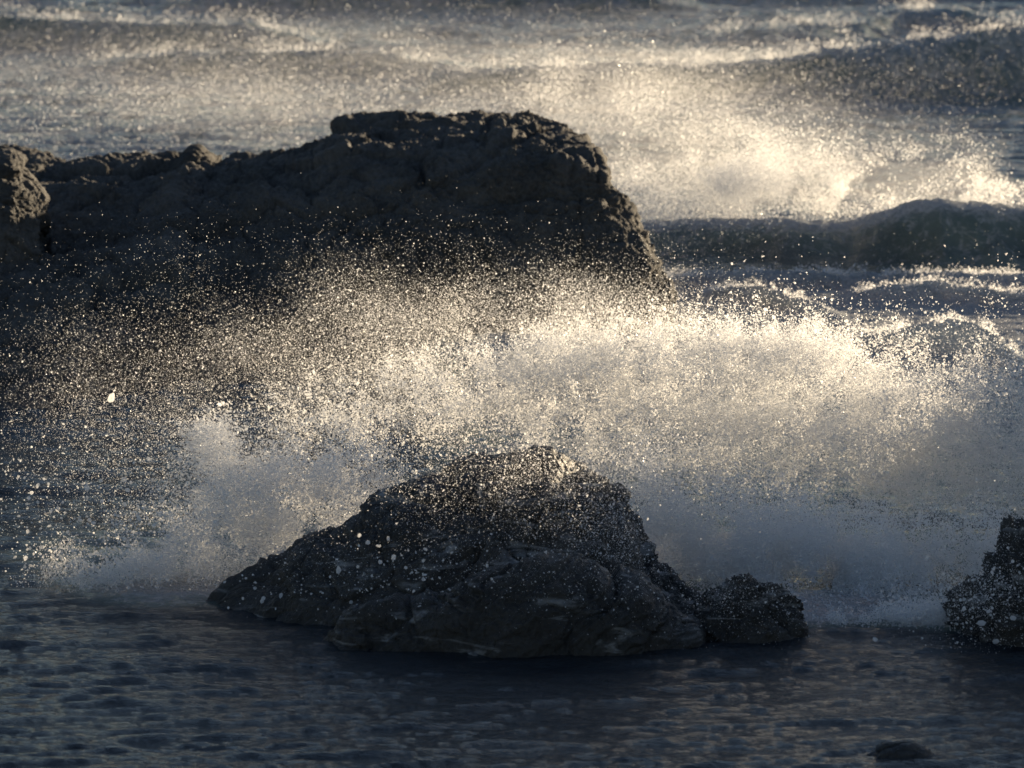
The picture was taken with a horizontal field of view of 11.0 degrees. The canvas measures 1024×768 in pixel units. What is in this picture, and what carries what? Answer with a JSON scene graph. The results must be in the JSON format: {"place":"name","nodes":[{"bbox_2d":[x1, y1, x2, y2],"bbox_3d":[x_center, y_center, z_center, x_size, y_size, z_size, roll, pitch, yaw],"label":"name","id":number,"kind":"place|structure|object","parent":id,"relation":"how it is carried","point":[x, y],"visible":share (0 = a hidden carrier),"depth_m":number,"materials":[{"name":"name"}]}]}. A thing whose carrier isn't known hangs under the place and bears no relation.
{"place":"outdoors","nodes":[
{"label":"outdoors","id":0,"kind":"place"},
{"bbox_2d":[0,0,1023,767],"bbox_3d":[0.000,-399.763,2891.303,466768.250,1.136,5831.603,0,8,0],"label":"sea","id":1,"kind":"structure","parent":0,"point":[182,676],"depth_m":48.87,"materials":[{"name":"liquid"}]},
{"bbox_2d":[2,384,443,601],"bbox_3d":[-2.082,0.744,39.818,3.662,1.469,2.777,0,8,0],"label":"spray","id":2,"kind":"object","parent":1,"relation":"on","point":[168,558],"visible":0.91,"depth_m":39.75,"materials":[{"name":"white liquid"}]},
{"bbox_2d":[0,109,677,409],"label":"sea rock","id":3,"kind":"object","parent":1,"relation":"in","point":[382,174],"visible":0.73,"depth_m":54.02,"materials":[{"name":"grey stone"}]},
{"bbox_2d":[0,147,50,264],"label":"boulder","id":4,"kind":"object","parent":3,"relation":"on","point":[25,221],"visible":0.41,"depth_m":52.79,"materials":[{"name":"grey stone"}]},
{"bbox_2d":[0,169,892,550],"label":"spray","id":5,"kind":"object","parent":1,"relation":"on","point":[492,319],"visible":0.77,"depth_m":44.72,"materials":[{"name":"white liquid"}]},
{"bbox_2d":[206,444,699,625],"bbox_3d":[-0.436,1.211,38.630,3.719,1.464,2.626,0,8,0],"label":"sea rock","id":6,"kind":"object","parent":1,"relation":"in","point":[230,595],"visible":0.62,"depth_m":38.33,"materials":[{"name":"grey stone"}]},
{"bbox_2d":[0,0,1023,271],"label":"spray","id":7,"kind":"object","parent":1,"relation":"on","point":[744,182],"visible":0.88,"depth_m":65.00,"materials":[{"name":"white liquid"}]},
{"bbox_2d":[0,383,1023,651],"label":"spray","id":8,"kind":"object","parent":1,"relation":"on","point":[338,569],"visible":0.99,"depth_m":37.42,"materials":[{"name":"white liquid"}]},
{"bbox_2d":[0,0,1023,353],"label":"crest foam","id":9,"kind":"object","parent":1,"relation":"on","point":[828,268],"visible":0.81,"depth_m":60.79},
{"bbox_2d":[323,549,706,657],"bbox_3d":[0.024,1.600,37.485,2.739,0.894,1.526,0,8,0],"label":"rock","id":10,"kind":"object","parent":1,"relation":"in","point":[475,624],"visible":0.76,"depth_m":37.02,"materials":[{"name":"grey stone"}]},
{"bbox_2d":[131,233,1023,553],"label":"spray","id":11,"kind":"object","parent":1,"relation":"on","point":[666,395],"visible":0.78,"depth_m":41.85,"materials":[{"name":"white liquid"}]},
{"bbox_2d":[693,572,808,643],"bbox_3d":[1.658,1.661,37.691,0.928,0.661,0.938,0,8,0],"label":"round rock","id":12,"kind":"object","parent":1,"relation":"in","point":[707,616],"visible":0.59,"depth_m":37.46,"materials":[{"name":"grey stone"}]},
{"bbox_2d":[539,379,1023,630],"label":"spray","id":13,"kind":"object","parent":1,"relation":"on","point":[853,557],"visible":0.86,"depth_m":39.56,"materials":[{"name":"white liquid"}]},
{"bbox_2d":[862,741,933,758],"bbox_3d":[2.407,2.430,33.585,0.770,0.355,0.565,0,8,0],"label":"rock","id":14,"kind":"object","parent":1,"relation":"in","point":[894,749],"visible":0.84,"depth_m":33.46,"materials":[{"name":"grey stone"}]},
{"bbox_2d":[942,514,1023,646],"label":"sea rock","id":15,"kind":"object","parent":1,"relation":"in","point":[1011,630],"visible":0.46,"depth_m":37.63,"materials":[{"name":"grey stone"}]}
]}

